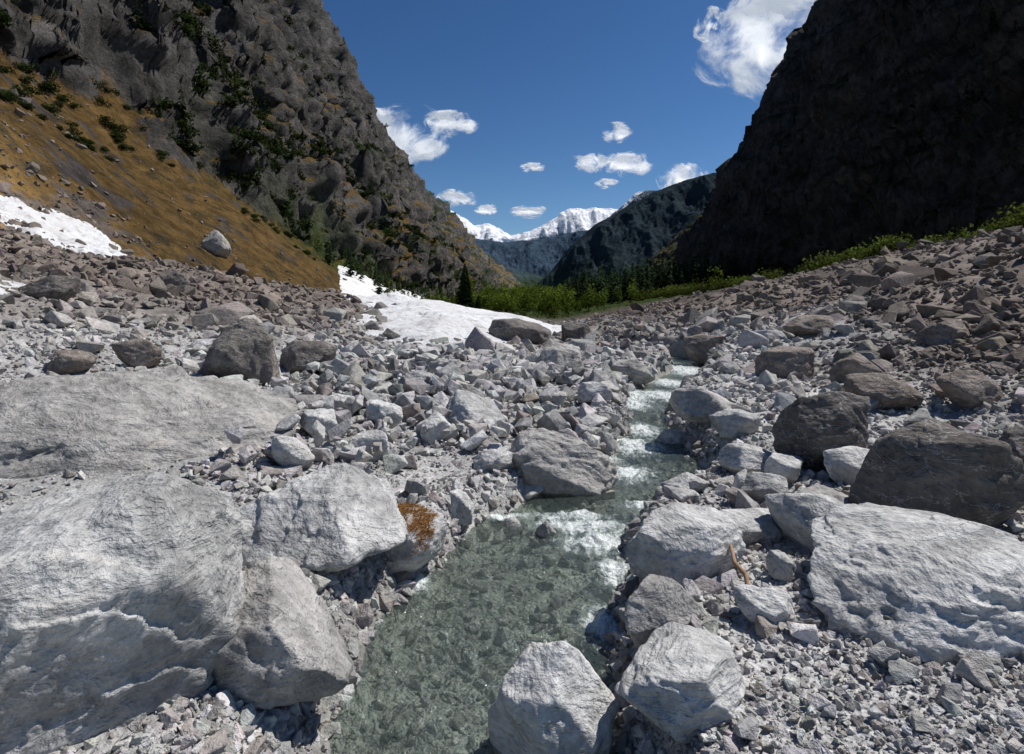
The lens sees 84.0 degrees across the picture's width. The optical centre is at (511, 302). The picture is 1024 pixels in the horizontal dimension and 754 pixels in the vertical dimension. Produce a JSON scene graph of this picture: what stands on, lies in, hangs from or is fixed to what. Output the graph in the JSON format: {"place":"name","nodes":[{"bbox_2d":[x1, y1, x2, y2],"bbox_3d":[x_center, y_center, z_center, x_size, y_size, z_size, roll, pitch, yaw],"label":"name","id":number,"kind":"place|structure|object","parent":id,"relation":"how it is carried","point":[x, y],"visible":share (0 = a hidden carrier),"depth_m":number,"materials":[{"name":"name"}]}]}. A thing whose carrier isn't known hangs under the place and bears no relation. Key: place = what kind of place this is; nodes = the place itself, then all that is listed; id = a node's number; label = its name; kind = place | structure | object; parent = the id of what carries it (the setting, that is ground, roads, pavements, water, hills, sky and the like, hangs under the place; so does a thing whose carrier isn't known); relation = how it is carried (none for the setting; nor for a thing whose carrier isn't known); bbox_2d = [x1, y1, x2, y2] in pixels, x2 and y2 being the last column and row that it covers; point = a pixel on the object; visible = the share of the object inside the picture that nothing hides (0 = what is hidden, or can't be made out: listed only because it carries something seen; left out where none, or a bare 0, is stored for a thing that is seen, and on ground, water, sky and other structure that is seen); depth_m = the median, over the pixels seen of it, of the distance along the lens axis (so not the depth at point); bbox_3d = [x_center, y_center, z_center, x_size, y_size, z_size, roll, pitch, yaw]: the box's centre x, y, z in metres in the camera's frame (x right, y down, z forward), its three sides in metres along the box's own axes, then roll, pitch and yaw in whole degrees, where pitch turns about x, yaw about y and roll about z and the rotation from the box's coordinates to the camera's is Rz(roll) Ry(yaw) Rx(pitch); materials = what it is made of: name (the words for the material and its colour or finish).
{"place":"outdoors","nodes":[
{"label":"outdoors","id":0,"kind":"place"},
{"bbox_2d":[376,108,445,163],"bbox_3d":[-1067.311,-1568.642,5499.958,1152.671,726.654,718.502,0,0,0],"label":"cloud","id":1,"kind":"structure","parent":0,"point":[424,149],"depth_m":5251.57,"materials":[{"name":"white"}]},
{"bbox_2d":[426,110,474,134],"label":"cloud","id":2,"kind":"structure","parent":0,"point":[444,119],"depth_m":5371.83,"materials":[{"name":"white"}]},
{"bbox_2d":[437,189,474,205],"bbox_3d":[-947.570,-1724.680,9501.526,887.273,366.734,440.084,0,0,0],"label":"cloud","id":3,"kind":"structure","parent":0,"point":[450,194],"depth_m":9308.68,"materials":[{"name":"white"}]},
{"bbox_2d":[476,204,495,213],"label":"cloud","id":4,"kind":"structure","parent":0,"point":[487,209],"depth_m":9380.97,"materials":[{"name":"white"}]},
{"bbox_2d":[0,0,1023,753],"bbox_3d":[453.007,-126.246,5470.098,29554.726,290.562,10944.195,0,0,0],"label":"valley terrain","id":5,"kind":"structure","parent":0,"point":[954,174],"depth_m":134.93,"materials":[{"name":"grey stone"}]},
{"bbox_2d":[0,280,25,296],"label":"snow patch","id":6,"kind":"object","parent":5,"relation":"on","point":[14,284],"visible":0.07,"depth_m":13.23,"materials":[{"name":"white snow"}]},
{"bbox_2d":[18,275,80,300],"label":"boulder","id":7,"kind":"object","parent":5,"relation":"on","point":[62,288],"visible":0.84,"depth_m":13.34,"materials":[{"name":"stone"}]},
{"bbox_2d":[0,195,126,256],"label":"snow patch","id":8,"kind":"object","parent":5,"relation":"on","point":[95,240],"visible":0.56,"depth_m":46.15,"materials":[{"name":"white snow"}]},
{"bbox_2d":[45,349,97,374],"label":"boulder","id":9,"kind":"object","parent":5,"relation":"on","point":[64,362],"visible":0.89,"depth_m":7.97,"materials":[{"name":"stone"}]},
{"bbox_2d":[0,472,243,753],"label":"boulder","id":10,"kind":"object","parent":5,"relation":"on","point":[121,601],"visible":0.94,"depth_m":2.02,"materials":[{"name":"stone"}]},
{"bbox_2d":[111,339,161,367],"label":"boulder","id":11,"kind":"object","parent":5,"relation":"on","point":[146,353],"visible":0.93,"depth_m":9.00,"materials":[{"name":"stone"}]},
{"bbox_2d":[0,365,302,478],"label":"boulder","id":12,"kind":"object","parent":5,"relation":"on","point":[92,424],"visible":0.51,"depth_m":4.99,"materials":[{"name":"stone"}]},
{"bbox_2d":[0,66,348,288],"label":"slope rocks","id":13,"kind":"object","parent":5,"relation":"on","point":[18,112],"visible":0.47,"depth_m":68.38,"materials":[{"name":"stone"}]},
{"bbox_2d":[161,270,189,285],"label":"boulder","id":14,"kind":"object","parent":5,"relation":"on","point":[176,278],"visible":0.56,"depth_m":23.11,"materials":[{"name":"stone"}]},
{"bbox_2d":[201,230,231,256],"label":"boulder","id":15,"kind":"object","parent":5,"relation":"on","point":[215,242],"visible":0.84,"depth_m":82.10,"materials":[{"name":"stone"}]},
{"bbox_2d":[200,318,280,385],"bbox_3d":[-4.379,0.831,9.217,1.149,1.174,0.919,0,0,0],"label":"boulder","id":16,"kind":"object","parent":5,"relation":"on","point":[245,347],"visible":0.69,"depth_m":8.97,"materials":[{"name":"stone"}]},
{"bbox_2d":[0,0,486,292],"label":"dwarf pine shrubs","id":17,"kind":"object","parent":5,"relation":"on","point":[50,87],"visible":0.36,"depth_m":138.38,"materials":[{"name":"green plant"}]},
{"bbox_2d":[241,519,253,545],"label":"boulder","id":18,"kind":"object","parent":5,"relation":"on","point":[248,528],"visible":0.22,"depth_m":3.37,"materials":[{"name":"stone"}]},
{"bbox_2d":[212,556,353,709],"bbox_3d":[-1.040,1.432,2.432,0.623,0.565,0.686,0,0,-38],"label":"boulder","id":19,"kind":"object","parent":5,"relation":"on","point":[285,645],"visible":0.74,"depth_m":2.27,"materials":[{"name":"stone"}]},
{"bbox_2d":[271,435,314,468],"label":"boulder","id":20,"kind":"object","parent":5,"relation":"on","point":[286,451],"visible":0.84,"depth_m":4.82,"materials":[{"name":"stone"}]},
{"bbox_2d":[279,340,336,374],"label":"boulder","id":21,"kind":"object","parent":5,"relation":"on","point":[298,356],"visible":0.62,"depth_m":10.88,"materials":[{"name":"stone"}]},
{"bbox_2d":[300,408,337,437],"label":"boulder","id":22,"kind":"object","parent":5,"relation":"on","point":[326,418],"visible":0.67,"depth_m":6.29,"materials":[{"name":"stone"}]},
{"bbox_2d":[238,463,408,572],"bbox_3d":[-1.155,1.366,3.549,0.888,0.609,0.968,0,0,43],"label":"boulder","id":23,"kind":"object","parent":5,"relation":"on","point":[335,517],"visible":0.91,"depth_m":3.41,"materials":[{"name":"stone"}]},
{"bbox_2d":[331,394,354,414],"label":"boulder","id":24,"kind":"object","parent":5,"relation":"on","point":[339,399],"visible":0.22,"depth_m":7.53,"materials":[{"name":"stone"}]},
{"bbox_2d":[348,429,389,462],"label":"boulder","id":25,"kind":"object","parent":5,"relation":"on","point":[367,438],"visible":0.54,"depth_m":5.40,"materials":[{"name":"stone"}]},
{"bbox_2d":[367,399,402,428],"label":"boulder","id":26,"kind":"object","parent":5,"relation":"on","point":[378,409],"visible":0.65,"depth_m":7.01,"materials":[{"name":"stone"}]},
{"bbox_2d":[384,507,447,572],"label":"boulder","id":27,"kind":"object","parent":5,"relation":"on","point":[400,558],"visible":0.54,"depth_m":3.69,"materials":[{"name":"stone"}]},
{"bbox_2d":[397,501,440,556],"bbox_3d":[-0.647,1.496,3.854,0.349,0.248,0.501,0,0,-36],"label":"orange lichen patch","id":28,"kind":"object","parent":27,"relation":"on","point":[405,507],"visible":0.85,"depth_m":3.81,"materials":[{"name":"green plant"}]},
{"bbox_2d":[405,370,438,383],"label":"boulder","id":29,"kind":"object","parent":5,"relation":"on","point":[414,375],"visible":0.38,"depth_m":9.59,"materials":[{"name":"stone"}]},
{"bbox_2d":[419,411,450,444],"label":"boulder","id":30,"kind":"object","parent":5,"relation":"on","point":[436,423],"visible":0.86,"depth_m":6.42,"materials":[{"name":"stone"}]},
{"bbox_2d":[427,359,462,375],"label":"boulder","id":31,"kind":"object","parent":5,"relation":"on","point":[433,366],"visible":0.38,"depth_m":11.60,"materials":[{"name":"stone"}]},
{"bbox_2d":[338,265,561,345],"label":"snow patch","id":32,"kind":"object","parent":5,"relation":"on","point":[416,318],"visible":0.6,"depth_m":31.34,"materials":[{"name":"white snow"}]},
{"bbox_2d":[448,489,473,525],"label":"boulder","id":33,"kind":"object","parent":5,"relation":"on","point":[461,508],"visible":0.8,"depth_m":4.57,"materials":[{"name":"stone"}]},
{"bbox_2d":[455,263,475,307],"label":"spruce tree","id":34,"kind":"object","parent":5,"relation":"on","point":[464,295],"visible":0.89,"depth_m":119.16,"materials":[{"name":"green plant"}]},
{"bbox_2d":[445,389,504,426],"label":"boulder","id":35,"kind":"object","parent":5,"relation":"on","point":[461,405],"visible":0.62,"depth_m":7.08,"materials":[{"name":"stone"}]},
{"bbox_2d":[475,296,481,308],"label":"spruce tree","id":36,"kind":"object","parent":5,"relation":"on","point":[478,304],"visible":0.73,"depth_m":124.70,"materials":[{"name":"green plant"}]},
{"bbox_2d":[473,449,515,470],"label":"boulder","id":37,"kind":"object","parent":5,"relation":"on","point":[492,459],"visible":0.81,"depth_m":5.55,"materials":[{"name":"stone"}]},
{"bbox_2d":[477,358,511,375],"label":"boulder","id":38,"kind":"object","parent":5,"relation":"on","point":[506,363],"visible":0.24,"depth_m":12.64,"materials":[{"name":"stone"}]},
{"bbox_2d":[0,108,1023,753],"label":"scree stones","id":39,"kind":"object","parent":5,"relation":"on","point":[326,330],"visible":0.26,"depth_m":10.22,"materials":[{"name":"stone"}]},
{"bbox_2d":[0,258,1023,753],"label":"streambed pebbles","id":40,"kind":"object","parent":5,"relation":"on","point":[338,702],"visible":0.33,"depth_m":3.21,"materials":[{"name":"stone"}]},
{"bbox_2d":[504,517,522,536],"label":"boulder","id":41,"kind":"object","parent":5,"relation":"on","point":[512,522],"visible":0.93,"depth_m":4.75,"materials":[{"name":"stone"}]},
{"bbox_2d":[310,236,724,318],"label":"deciduous trees","id":42,"kind":"object","parent":5,"relation":"on","point":[542,299],"visible":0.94,"depth_m":189.43,"materials":[{"name":"green plant"}]},
{"bbox_2d":[488,318,551,344],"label":"boulder","id":43,"kind":"object","parent":5,"relation":"on","point":[512,328],"visible":0.75,"depth_m":25.57,"materials":[{"name":"stone"}]},
{"bbox_2d":[535,521,555,543],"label":"boulder","id":44,"kind":"object","parent":5,"relation":"on","point":[544,530],"visible":0.92,"depth_m":4.54,"materials":[{"name":"stone"}]},
{"bbox_2d":[488,641,618,753],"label":"boulder","id":45,"kind":"object","parent":5,"relation":"on","point":[556,697],"visible":1,"depth_m":2.23,"materials":[{"name":"stone"}]},
{"bbox_2d":[536,343,580,368],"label":"boulder","id":46,"kind":"object","parent":5,"relation":"on","point":[559,355],"visible":0.61,"depth_m":13.95,"materials":[{"name":"stone"}]},
{"bbox_2d":[511,428,617,502],"bbox_3d":[0.514,1.729,5.894,1.192,0.844,0.834,0,0,0],"label":"boulder","id":47,"kind":"object","parent":5,"relation":"on","point":[556,464],"visible":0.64,"depth_m":5.63,"materials":[{"name":"stone"}]},
{"bbox_2d":[561,321,589,340],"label":"boulder","id":48,"kind":"object","parent":5,"relation":"on","point":[575,330],"visible":0.69,"depth_m":26.64,"materials":[{"name":"stone"}]},
{"bbox_2d":[130,0,1023,310],"bbox_3d":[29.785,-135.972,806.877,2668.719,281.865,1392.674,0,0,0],"label":"conifer forest","id":49,"kind":"object","parent":5,"relation":"on","point":[658,278],"visible":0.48,"depth_m":258.57,"materials":[{"name":"green plant"}]},
{"bbox_2d":[577,382,612,403],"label":"boulder","id":50,"kind":"object","parent":5,"relation":"on","point":[587,392],"visible":0.79,"depth_m":9.28,"materials":[{"name":"stone"}]},
{"bbox_2d":[610,359,654,384],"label":"boulder","id":51,"kind":"object","parent":5,"relation":"on","point":[636,371],"visible":0.73,"depth_m":12.84,"materials":[{"name":"stone"}]},
{"bbox_2d":[625,574,701,649],"bbox_3d":[0.727,1.498,2.777,0.385,0.282,0.308,0,0,0],"label":"boulder","id":52,"kind":"object","parent":5,"relation":"on","point":[653,602],"visible":0.84,"depth_m":2.70,"materials":[{"name":"stone"}]},
{"bbox_2d":[655,429,686,452],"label":"boulder","id":53,"kind":"object","parent":5,"relation":"on","point":[670,438],"visible":0.53,"depth_m":7.75,"materials":[{"name":"stone"}]},
{"bbox_2d":[615,622,744,743],"bbox_3d":[0.664,1.541,2.304,0.511,0.344,0.459,0,0,0],"label":"boulder","id":54,"kind":"object","parent":5,"relation":"on","point":[681,683],"visible":0.93,"depth_m":2.15,"materials":[{"name":"stone"}]},
{"bbox_2d":[660,472,709,491],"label":"boulder","id":55,"kind":"object","parent":5,"relation":"on","point":[697,484],"visible":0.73,"depth_m":4.64,"materials":[{"name":"stone"}]},
{"bbox_2d":[626,502,745,584],"bbox_3d":[1.000,1.441,3.344,0.658,0.429,0.460,0,0,0],"label":"boulder","id":56,"kind":"object","parent":5,"relation":"on","point":[678,542],"visible":0.86,"depth_m":3.20,"materials":[{"name":"stone"}]},
{"bbox_2d":[669,388,733,423],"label":"boulder","id":57,"kind":"object","parent":5,"relation":"on","point":[698,405],"visible":0.84,"depth_m":7.34,"materials":[{"name":"stone"}]},
{"bbox_2d":[683,334,730,365],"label":"boulder","id":58,"kind":"object","parent":5,"relation":"on","point":[697,347],"visible":0.69,"depth_m":18.31,"materials":[{"name":"stone"}]},
{"bbox_2d":[709,408,760,439],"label":"boulder","id":59,"kind":"object","parent":5,"relation":"on","point":[732,424],"visible":0.91,"depth_m":6.29,"materials":[{"name":"stone"}]},
{"bbox_2d":[729,544,749,584],"bbox_3d":[1.208,1.407,3.073,0.058,0.118,0.338,0,0,3],"label":"driftwood branch","id":60,"kind":"object","parent":5,"relation":"on","point":[743,572],"visible":0.78,"depth_m":3.00,"materials":[{"name":"beige wood"}]},
{"bbox_2d":[718,443,772,473],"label":"boulder","id":61,"kind":"object","parent":5,"relation":"on","point":[735,458],"visible":0.68,"depth_m":4.91,"materials":[{"name":"stone"}]},
{"bbox_2d":[720,508,782,546],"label":"boulder","id":62,"kind":"object","parent":5,"relation":"on","point":[758,525],"visible":0.52,"depth_m":3.60,"materials":[{"name":"stone"}]},
{"bbox_2d":[739,471,787,501],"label":"boulder","id":63,"kind":"object","parent":5,"relation":"on","point":[756,486],"visible":0.66,"depth_m":4.37,"materials":[{"name":"stone"}]},
{"bbox_2d":[733,584,795,623],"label":"boulder","id":64,"kind":"object","parent":5,"relation":"on","point":[774,605],"visible":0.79,"depth_m":2.68,"materials":[{"name":"stone"}]},
{"bbox_2d":[765,550,796,581],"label":"boulder","id":65,"kind":"object","parent":5,"relation":"on","point":[780,565],"visible":0.96,"depth_m":3.01,"materials":[{"name":"stone"}]},
{"bbox_2d":[764,453,802,482],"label":"boulder","id":66,"kind":"object","parent":5,"relation":"on","point":[788,467],"visible":0.79,"depth_m":4.57,"materials":[{"name":"stone"}]},
{"bbox_2d":[754,346,814,379],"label":"boulder","id":67,"kind":"object","parent":5,"relation":"on","point":[782,361],"visible":0.86,"depth_m":10.03,"materials":[{"name":"stone"}]},
{"bbox_2d":[764,493,844,552],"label":"boulder","id":68,"kind":"object","parent":5,"relation":"on","point":[793,515],"visible":0.58,"depth_m":3.44,"materials":[{"name":"stone"}]},
{"bbox_2d":[782,315,834,335],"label":"boulder","id":69,"kind":"object","parent":5,"relation":"on","point":[805,325],"visible":0.76,"depth_m":14.96,"materials":[{"name":"stone"}]},
{"bbox_2d":[772,391,869,471],"bbox_3d":[2.644,1.126,4.902,0.726,0.764,0.581,0,0,0],"label":"boulder","id":70,"kind":"object","parent":5,"relation":"on","point":[809,430],"visible":0.71,"depth_m":4.72,"materials":[{"name":"stone"}]},
{"bbox_2d":[797,484,849,503],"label":"boulder","id":71,"kind":"object","parent":5,"relation":"on","point":[828,491],"visible":0.27,"depth_m":3.98,"materials":[{"name":"stone"}]},
{"bbox_2d":[624,202,1023,300],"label":"green shrubs","id":72,"kind":"object","parent":5,"relation":"on","point":[1012,220],"visible":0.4,"depth_m":83.59,"materials":[{"name":"green plant"}]},
{"bbox_2d":[823,446,869,485],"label":"boulder","id":73,"kind":"object","parent":5,"relation":"on","point":[844,464],"visible":0.48,"depth_m":4.41,"materials":[{"name":"stone"}]},
{"bbox_2d":[828,353,882,382],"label":"boulder","id":74,"kind":"object","parent":5,"relation":"on","point":[853,363],"visible":0.68,"depth_m":8.46,"materials":[{"name":"stone"}]},
{"bbox_2d":[843,373,923,409],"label":"boulder","id":75,"kind":"object","parent":5,"relation":"on","point":[888,392],"visible":0.81,"depth_m":6.77,"materials":[{"name":"stone"}]},
{"bbox_2d":[807,502,1023,664],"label":"boulder","id":76,"kind":"object","parent":5,"relation":"on","point":[939,588],"visible":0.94,"depth_m":2.55,"materials":[{"name":"stone"}]},
{"bbox_2d":[848,418,1023,527],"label":"boulder","id":77,"kind":"object","parent":5,"relation":"on","point":[933,465],"visible":0.74,"depth_m":3.49,"materials":[{"name":"stone"}]},
{"bbox_2d":[912,319,970,345],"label":"boulder","id":78,"kind":"object","parent":5,"relation":"on","point":[949,331],"visible":0.75,"depth_m":10.74,"materials":[{"name":"stone"}]},
{"bbox_2d":[935,370,1002,408],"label":"boulder","id":79,"kind":"object","parent":5,"relation":"on","point":[969,389],"visible":0.84,"depth_m":6.47,"materials":[{"name":"stone"}]},
{"bbox_2d":[998,425,1023,463],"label":"boulder","id":80,"kind":"object","parent":5,"relation":"on","point":[1012,437],"visible":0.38,"depth_m":4.04,"materials":[{"name":"stone"}]},
{"bbox_2d":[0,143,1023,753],"bbox_3d":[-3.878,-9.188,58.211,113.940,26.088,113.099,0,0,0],"label":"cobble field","id":81,"kind":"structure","parent":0,"point":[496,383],"depth_m":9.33,"materials":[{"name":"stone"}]},
{"bbox_2d":[331,356,701,753],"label":"stream water","id":82,"kind":"structure","parent":0,"point":[609,542],"depth_m":4.33,"materials":[{"name":"liquid"}]},
{"bbox_2d":[499,264,543,287],"bbox_3d":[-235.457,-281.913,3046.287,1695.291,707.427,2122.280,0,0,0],"label":"forested mountain","id":83,"kind":"structure","parent":0,"point":[530,279],"depth_m":3290.59,"materials":[{"name":"green plant"}]},
{"bbox_2d":[512,206,544,218],"bbox_3d":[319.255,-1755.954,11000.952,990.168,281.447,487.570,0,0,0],"label":"cloud","id":84,"kind":"structure","parent":0,"point":[521,211],"depth_m":10809.19,"materials":[{"name":"white"}]},
{"bbox_2d":[475,230,587,276],"bbox_3d":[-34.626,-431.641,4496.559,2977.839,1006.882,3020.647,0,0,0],"label":"forested mountain","id":85,"kind":"structure","parent":0,"point":[541,257],"depth_m":4659.16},
{"bbox_2d":[521,162,542,171],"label":"cloud","id":86,"kind":"structure","parent":0,"point":[534,166],"depth_m":7409.31,"materials":[{"name":"white"}]},
{"bbox_2d":[451,207,617,241],"bbox_3d":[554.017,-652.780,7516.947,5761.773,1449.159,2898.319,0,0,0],"label":"snowy mountain range","id":87,"kind":"structure","parent":0,"point":[570,220],"depth_m":7692.15,"materials":[{"name":"white snow"}]},
{"bbox_2d":[322,0,808,234],"label":"sky","id":88,"kind":"structure","parent":0,"point":[544,82],"materials":[{"name":"blue"}]},
{"bbox_2d":[575,155,609,171],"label":"cloud","id":89,"kind":"structure","parent":0,"point":[587,163],"depth_m":7100.04,"materials":[{"name":"white"}]},
{"bbox_2d":[595,178,617,188],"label":"cloud","id":90,"kind":"structure","parent":0,"point":[609,181],"depth_m":8406.21,"materials":[{"name":"white"}]},
{"bbox_2d":[604,122,631,142],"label":"cloud","id":91,"kind":"structure","parent":0,"point":[622,131],"depth_m":5893.67,"materials":[{"name":"white"}]},
{"bbox_2d":[589,190,654,229],"bbox_3d":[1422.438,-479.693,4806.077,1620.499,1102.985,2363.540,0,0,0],"label":"rocky peak","id":92,"kind":"structure","parent":0,"point":[636,197],"depth_m":5143.55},
{"bbox_2d":[535,172,716,290],"bbox_3d":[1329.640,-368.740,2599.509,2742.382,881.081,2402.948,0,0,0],"label":"forested mountain","id":93,"kind":"structure","parent":0,"point":[651,225],"depth_m":2707.84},
{"bbox_2d":[607,153,649,174],"bbox_3d":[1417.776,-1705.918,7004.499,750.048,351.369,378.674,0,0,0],"label":"cloud","id":94,"kind":"structure","parent":0,"point":[625,161],"depth_m":6842.28,"materials":[{"name":"white"}]},
{"bbox_2d":[664,164,705,187],"bbox_3d":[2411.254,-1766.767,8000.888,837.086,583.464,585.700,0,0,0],"label":"cloud","id":95,"kind":"structure","parent":0,"point":[681,173],"depth_m":7741.61,"materials":[{"name":"white"}]},
{"bbox_2d":[694,6,725,41],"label":"cloud","id":96,"kind":"structure","parent":0,"point":[715,12],"depth_m":5113.24,"materials":[{"name":"white"}]},
{"bbox_2d":[700,0,815,94],"bbox_3d":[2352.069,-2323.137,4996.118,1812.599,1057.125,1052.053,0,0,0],"label":"cloud","id":97,"kind":"structure","parent":0,"point":[755,21],"depth_m":4598.20,"materials":[{"name":"white"}]}
]}

